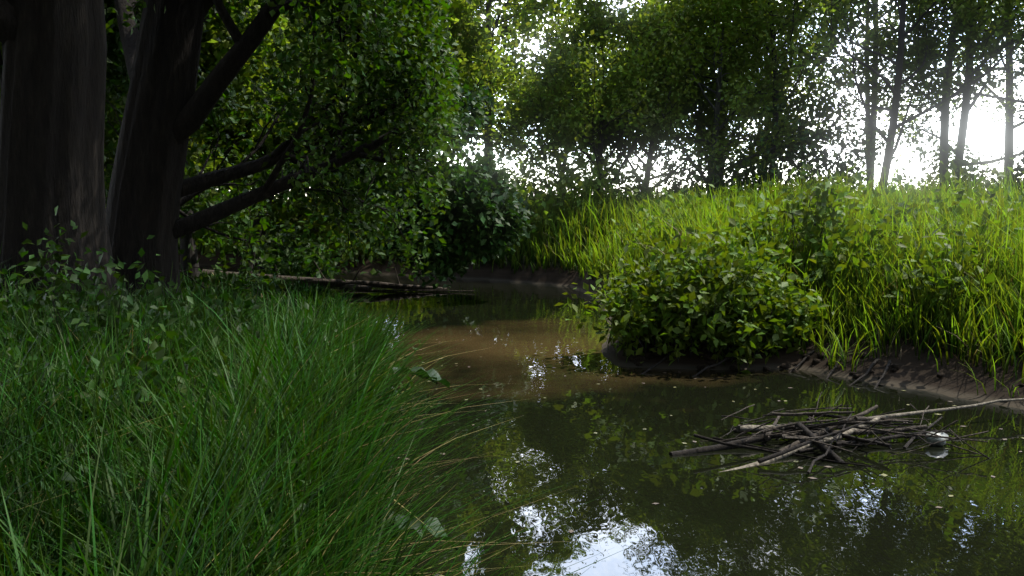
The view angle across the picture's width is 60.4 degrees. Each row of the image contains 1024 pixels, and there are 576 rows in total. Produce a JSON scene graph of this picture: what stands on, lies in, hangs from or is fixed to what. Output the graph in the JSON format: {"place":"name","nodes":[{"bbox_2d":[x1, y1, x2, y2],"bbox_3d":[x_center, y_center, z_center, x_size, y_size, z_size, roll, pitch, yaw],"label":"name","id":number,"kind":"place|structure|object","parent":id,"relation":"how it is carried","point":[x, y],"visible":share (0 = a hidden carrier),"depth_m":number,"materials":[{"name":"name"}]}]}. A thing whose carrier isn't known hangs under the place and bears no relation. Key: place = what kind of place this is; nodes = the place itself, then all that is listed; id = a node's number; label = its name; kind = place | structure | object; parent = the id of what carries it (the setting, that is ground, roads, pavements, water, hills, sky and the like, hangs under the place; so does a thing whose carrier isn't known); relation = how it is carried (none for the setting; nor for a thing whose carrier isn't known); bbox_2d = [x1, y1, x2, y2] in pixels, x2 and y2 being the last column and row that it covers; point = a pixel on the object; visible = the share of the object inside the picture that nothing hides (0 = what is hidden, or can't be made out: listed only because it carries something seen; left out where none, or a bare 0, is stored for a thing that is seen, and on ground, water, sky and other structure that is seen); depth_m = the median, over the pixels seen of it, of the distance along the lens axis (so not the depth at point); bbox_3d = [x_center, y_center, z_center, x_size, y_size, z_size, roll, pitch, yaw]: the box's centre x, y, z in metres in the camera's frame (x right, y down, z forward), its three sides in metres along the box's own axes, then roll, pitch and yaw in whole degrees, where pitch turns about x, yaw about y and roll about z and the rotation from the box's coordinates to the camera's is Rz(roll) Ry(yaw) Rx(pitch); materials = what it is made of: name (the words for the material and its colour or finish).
{"place":"outdoors","nodes":[
{"label":"outdoors","id":0,"kind":"place"},
{"bbox_2d":[6,231,1023,552],"bbox_3d":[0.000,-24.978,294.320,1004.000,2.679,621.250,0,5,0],"label":"river bank","id":1,"kind":"structure","parent":0,"point":[920,373],"depth_m":11.04,"materials":[{"name":"brown soil"}]},
{"bbox_2d":[0,0,118,315],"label":"oak tree","id":2,"kind":"object","parent":1,"relation":"on","point":[52,107],"visible":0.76,"depth_m":8.51,"materials":[{"name":"brown plant"}]},
{"bbox_2d":[1,206,145,345],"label":"bush","id":3,"kind":"object","parent":1,"relation":"on","point":[56,281],"visible":0.39,"depth_m":6.96,"materials":[{"name":"green plant"}]},
{"bbox_2d":[0,0,209,159],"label":"tree","id":4,"kind":"object","parent":1,"relation":"on","point":[115,58],"visible":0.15,"depth_m":17.48,"materials":[{"name":"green plant"}]},
{"bbox_2d":[0,235,215,381],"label":"bush","id":5,"kind":"object","parent":1,"relation":"on","point":[110,265],"visible":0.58,"depth_m":5.64,"materials":[{"name":"green plant"}]},
{"bbox_2d":[0,295,235,498],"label":"nettle weed","id":6,"kind":"object","parent":1,"relation":"on","point":[156,349],"visible":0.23,"depth_m":4.48,"materials":[{"name":"green plant"}]},
{"bbox_2d":[0,14,284,162],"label":"tree","id":7,"kind":"object","parent":1,"relation":"on","point":[235,131],"visible":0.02,"depth_m":26.20,"materials":[{"name":"green plant"}]},
{"bbox_2d":[0,447,319,575],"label":"nettle weed","id":8,"kind":"object","parent":1,"relation":"on","point":[69,477],"visible":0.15,"depth_m":3.17,"materials":[{"name":"green plant"}]},
{"bbox_2d":[0,0,326,213],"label":"tree","id":9,"kind":"object","parent":1,"relation":"on","point":[219,51],"visible":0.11,"depth_m":22.83,"materials":[{"name":"green plant"}]},
{"bbox_2d":[104,47,254,234],"bbox_3d":[-11.178,-5.929,28.517,8.824,12.506,10.039,0,5,0],"label":"tree","id":10,"kind":"object","parent":1,"relation":"on","point":[206,124],"visible":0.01,"depth_m":25.85,"materials":[{"name":"green plant"}]},
{"bbox_2d":[107,0,259,278],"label":"tree","id":11,"kind":"object","parent":1,"relation":"on","point":[189,253],"visible":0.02,"depth_m":19.85,"materials":[{"name":"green plant"}]},
{"bbox_2d":[142,253,336,359],"bbox_3d":[-2.187,0.464,7.424,1.483,1.477,1.442,0,5,0],"label":"bush","id":12,"kind":"object","parent":1,"relation":"on","point":[238,301],"visible":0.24,"depth_m":7.19,"materials":[{"name":"green plant"}]},
{"bbox_2d":[0,0,479,307],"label":"oak tree","id":13,"kind":"object","parent":1,"relation":"on","point":[168,109],"visible":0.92,"depth_m":11.68,"materials":[{"name":"green plant"}]},
{"bbox_2d":[178,12,384,272],"bbox_3d":[-7.488,-4.109,27.457,8.421,9.126,8.442,0,5,0],"label":"tree","id":14,"kind":"object","parent":1,"relation":"on","point":[327,226],"visible":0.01,"depth_m":26.89,"materials":[{"name":"green plant"}]},
{"bbox_2d":[220,170,354,253],"bbox_3d":[-6.433,-3.151,30.317,7.924,4.882,5.335,-2,5,-20],"label":"bush","id":15,"kind":"object","parent":1,"relation":"on","point":[286,215],"visible":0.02,"depth_m":30.15,"materials":[{"name":"green plant"}]},
{"bbox_2d":[254,226,347,278],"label":"bush","id":16,"kind":"object","parent":1,"relation":"on","point":[309,272],"visible":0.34,"depth_m":24.28,"materials":[{"name":"green plant"}]},
{"bbox_2d":[0,244,626,575],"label":"bank grass","id":17,"kind":"structure","parent":1,"relation":"on","point":[273,411],"depth_m":3.82,"materials":[{"name":"green plant"}]},
{"bbox_2d":[326,312,421,399],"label":"nettle weed","id":18,"kind":"object","parent":1,"relation":"on","point":[398,362],"visible":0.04,"depth_m":9.04,"materials":[{"name":"green plant"}]},
{"bbox_2d":[320,366,449,437],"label":"burdock plant","id":19,"kind":"object","parent":1,"relation":"on","point":[445,382],"visible":0.11,"depth_m":6.21,"materials":[{"name":"green plant"}]},
{"bbox_2d":[239,53,535,294],"bbox_3d":[-2.684,-2.609,19.587,6.380,5.885,4.649,-2,6,-24],"label":"bush","id":20,"kind":"object","parent":1,"relation":"on","point":[483,216],"visible":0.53,"depth_m":18.97,"materials":[{"name":"green plant"}]},
{"bbox_2d":[303,15,494,165],"bbox_3d":[-5.721,-9.365,35.757,13.417,14.175,9.532,-5,7,-42],"label":"tree","id":21,"kind":"object","parent":1,"relation":"on","point":[491,90],"depth_m":37.93,"materials":[{"name":"green plant"}]},
{"bbox_2d":[351,464,458,572],"bbox_3d":[-0.747,1.338,4.777,0.732,0.622,0.732,3,6,29],"label":"burdock plant","id":22,"kind":"object","parent":1,"relation":"on","point":[414,528],"visible":0.09,"depth_m":4.83,"materials":[{"name":"green plant"}]},
{"bbox_2d":[326,0,547,167],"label":"tree","id":23,"kind":"object","parent":1,"relation":"on","point":[492,62],"visible":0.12,"depth_m":31.79,"materials":[{"name":"green plant"}]},
{"bbox_2d":[462,2,499,148],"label":"tree","id":24,"kind":"object","parent":1,"relation":"on","point":[477,16],"depth_m":42.35,"materials":[{"name":"green plant"}]},
{"bbox_2d":[456,0,618,167],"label":"tree","id":25,"kind":"object","parent":1,"relation":"on","point":[526,13],"visible":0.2,"depth_m":36.01,"materials":[{"name":"green plant"}]},
{"bbox_2d":[498,139,633,248],"bbox_3d":[1.115,-2.729,26.184,4.886,3.580,4.081,0,5,0],"label":"bush","id":26,"kind":"object","parent":1,"relation":"on","point":[563,181],"visible":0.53,"depth_m":25.81,"materials":[{"name":"green plant"}]},
{"bbox_2d":[477,35,664,200],"bbox_3d":[2.271,-6.409,35.540,7.886,8.147,9.031,0,5,0],"label":"slender tree","id":27,"kind":"object","parent":1,"relation":"on","point":[546,156],"visible":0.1,"depth_m":35.20,"materials":[{"name":"green plant"}]},
{"bbox_2d":[178,160,1023,398],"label":"bank grass","id":28,"kind":"structure","parent":1,"relation":"on","point":[1001,297],"depth_m":11.95,"materials":[{"name":"green plant"}]},
{"bbox_2d":[486,0,717,199],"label":"slender tree","id":29,"kind":"object","parent":1,"relation":"on","point":[592,30],"visible":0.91,"depth_m":28.02,"materials":[{"name":"green plant"}]},
{"bbox_2d":[568,148,692,212],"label":"treeline bush","id":30,"kind":"object","parent":1,"relation":"on","point":[634,173],"visible":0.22,"depth_m":27.48,"materials":[{"name":"green plant"}]},
{"bbox_2d":[609,186,717,248],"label":"bush","id":31,"kind":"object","parent":1,"relation":"on","point":[667,216],"depth_m":18.84,"materials":[{"name":"green plant"}]},
{"bbox_2d":[536,5,802,197],"bbox_3d":[5.624,-6.572,32.410,9.662,9.020,9.079,0,5,0],"label":"slender tree","id":32,"kind":"object","parent":1,"relation":"on","point":[649,154],"visible":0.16,"depth_m":31.73,"materials":[{"name":"green plant"}]},
{"bbox_2d":[554,218,835,372],"bbox_3d":[2.412,0.078,11.693,3.099,2.012,2.849,-3,6,-30],"label":"bush","id":33,"kind":"object","parent":1,"relation":"on","point":[676,294],"visible":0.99,"depth_m":11.20,"materials":[{"name":"green plant"}]},
{"bbox_2d":[653,140,775,202],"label":"treeline bush","id":34,"kind":"object","parent":1,"relation":"on","point":[695,176],"visible":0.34,"depth_m":27.67,"materials":[{"name":"green plant"}]},
{"bbox_2d":[573,0,892,193],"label":"slender tree","id":35,"kind":"object","parent":1,"relation":"on","point":[706,11],"visible":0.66,"depth_m":28.81,"materials":[{"name":"green plant"}]},
{"bbox_2d":[637,2,829,186],"bbox_3d":[8.768,-8.235,35.683,7.996,11.718,8.762,4,6,37],"label":"slender tree","id":36,"kind":"object","parent":1,"relation":"on","point":[780,89],"visible":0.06,"depth_m":34.54,"materials":[{"name":"green plant"}]},
{"bbox_2d":[599,0,873,183],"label":"slender tree","id":37,"kind":"object","parent":1,"relation":"on","point":[819,83],"visible":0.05,"depth_m":34.16,"materials":[{"name":"green plant"}]},
{"bbox_2d":[601,0,910,177],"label":"slender tree","id":38,"kind":"object","parent":1,"relation":"on","point":[761,14],"visible":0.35,"depth_m":29.57,"materials":[{"name":"green plant"}]},
{"bbox_2d":[709,161,812,210],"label":"bush","id":39,"kind":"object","parent":1,"relation":"on","point":[789,186],"depth_m":20.73,"materials":[{"name":"green plant"}]},
{"bbox_2d":[699,185,852,234],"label":"bush","id":40,"kind":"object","parent":1,"relation":"on","point":[731,201],"depth_m":16.12,"materials":[{"name":"green plant"}]},
{"bbox_2d":[725,0,866,178],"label":"slender tree","id":41,"kind":"object","parent":1,"relation":"on","point":[854,101],"visible":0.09,"depth_m":38.60,"materials":[{"name":"green plant"}]},
{"bbox_2d":[731,95,895,195],"bbox_3d":[9.492,-3.954,27.727,4.808,4.324,5.135,0,5,0],"label":"dark treeline bush","id":42,"kind":"object","parent":1,"relation":"on","point":[789,157],"visible":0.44,"depth_m":27.49,"materials":[{"name":"green plant"}]},
{"bbox_2d":[629,342,1023,402],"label":"bank soil clods","id":43,"kind":"object","parent":1,"relation":"on","point":[712,365],"depth_m":11.00,"materials":[{"name":"brown soil"}]},
{"bbox_2d":[707,163,955,304],"bbox_3d":[4.537,-0.825,13.010,3.478,2.093,2.930,-2,6,-24],"label":"bush","id":44,"kind":"object","parent":1,"relation":"on","point":[822,216],"visible":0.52,"depth_m":12.50,"materials":[{"name":"green plant"}]},
{"bbox_2d":[793,153,884,197],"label":"bush","id":45,"kind":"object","parent":1,"relation":"on","point":[850,158],"depth_m":23.83,"materials":[{"name":"green plant"}]},
{"bbox_2d":[763,0,949,184],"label":"slender tree","id":46,"kind":"object","parent":1,"relation":"on","point":[882,74],"visible":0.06,"depth_m":42.29,"materials":[{"name":"green plant"}]},
{"bbox_2d":[799,154,927,214],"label":"bush","id":47,"kind":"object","parent":1,"relation":"on","point":[899,177],"depth_m":17.39,"materials":[{"name":"green plant"}]},
{"bbox_2d":[730,0,1023,188],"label":"slender tree","id":48,"kind":"object","parent":1,"relation":"on","point":[939,97],"visible":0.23,"depth_m":34.88,"materials":[{"name":"green plant"}]},
{"bbox_2d":[758,0,1023,188],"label":"slender tree","id":49,"kind":"object","parent":1,"relation":"on","point":[834,41],"visible":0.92,"depth_m":28.25,"materials":[{"name":"green plant"}]},
{"bbox_2d":[843,0,1023,186],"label":"slender tree","id":50,"kind":"object","parent":1,"relation":"on","point":[944,109],"visible":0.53,"depth_m":30.73,"materials":[{"name":"green plant"}]},
{"bbox_2d":[851,24,1023,164],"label":"slender tree","id":51,"kind":"object","parent":1,"relation":"on","point":[934,118],"visible":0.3,"depth_m":32.13,"materials":[{"name":"green plant"}]},
{"bbox_2d":[856,0,1023,183],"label":"slender tree","id":52,"kind":"object","parent":1,"relation":"on","point":[966,107],"visible":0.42,"depth_m":31.49,"materials":[{"name":"green plant"}]},
{"bbox_2d":[868,198,1023,327],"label":"bush","id":53,"kind":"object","parent":1,"relation":"on","point":[929,270],"depth_m":10.77,"materials":[{"name":"green plant"}]},
{"bbox_2d":[876,136,1023,194],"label":"treeline bush","id":54,"kind":"object","parent":1,"relation":"on","point":[973,177],"visible":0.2,"depth_m":27.45,"materials":[{"name":"green plant"}]},
{"bbox_2d":[885,156,1023,249],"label":"bush","id":55,"kind":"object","parent":1,"relation":"on","point":[960,193],"depth_m":13.44,"materials":[{"name":"green plant"}]},
{"bbox_2d":[889,3,1023,172],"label":"slender tree","id":56,"kind":"object","parent":1,"relation":"on","point":[1009,142],"visible":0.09,"depth_m":40.21,"materials":[{"name":"green plant"}]},
{"bbox_2d":[955,0,1023,90],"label":"slender tree","id":57,"kind":"object","parent":1,"relation":"on","point":[1013,72],"visible":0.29,"depth_m":30.66,"materials":[{"name":"green plant"}]},
{"bbox_2d":[960,22,1023,127],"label":"slender tree","id":58,"kind":"object","parent":1,"relation":"on","point":[1020,114],"visible":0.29,"depth_m":34.71,"materials":[{"name":"green plant"}]},
{"bbox_2d":[962,143,1023,197],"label":"treeline bush","id":59,"kind":"object","parent":1,"relation":"on","point":[1019,168],"visible":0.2,"depth_m":27.81,"materials":[{"name":"green plant"}]},
{"bbox_2d":[964,0,1023,50],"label":"slender tree","id":60,"kind":"object","parent":1,"relation":"on","point":[1005,2],"visible":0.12,"depth_m":31.80,"materials":[{"name":"green plant"}]},
{"bbox_2d":[965,157,1023,206],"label":"bush","id":61,"kind":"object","parent":1,"relation":"on","point":[994,171],"depth_m":18.69,"materials":[{"name":"green plant"}]},
{"bbox_2d":[972,167,1023,220],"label":"bush","id":62,"kind":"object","parent":1,"relation":"on","point":[1010,169],"depth_m":15.81,"materials":[{"name":"green plant"}]},
{"bbox_2d":[179,264,1023,575],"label":"river water","id":63,"kind":"structure","parent":0,"point":[651,506],"depth_m":6.87,"materials":[{"name":"brown liquid"}]},
{"bbox_2d":[202,260,474,291],"bbox_3d":[-4.158,-0.323,21.636,6.520,0.836,1.417,0,5,0],"label":"fallen log","id":64,"kind":"object","parent":63,"relation":"in","point":[365,286],"visible":0.73,"depth_m":21.36,"materials":[{"name":"brown wood"}]},
{"bbox_2d":[398,339,1023,575],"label":"floating leaves","id":65,"kind":"object","parent":63,"relation":"on","point":[571,530],"depth_m":7.08,"materials":[{"name":"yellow plant"}]},
{"bbox_2d":[669,392,1023,473],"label":"pile of sticks","id":66,"kind":"object","parent":63,"relation":"in","point":[810,435],"visible":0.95,"depth_m":7.47,"materials":[{"name":"brown wood"}]},
{"bbox_2d":[217,0,1023,197],"label":"sky","id":67,"kind":"structure","parent":0,"point":[982,135],"materials":[{"name":"white"}]}
]}

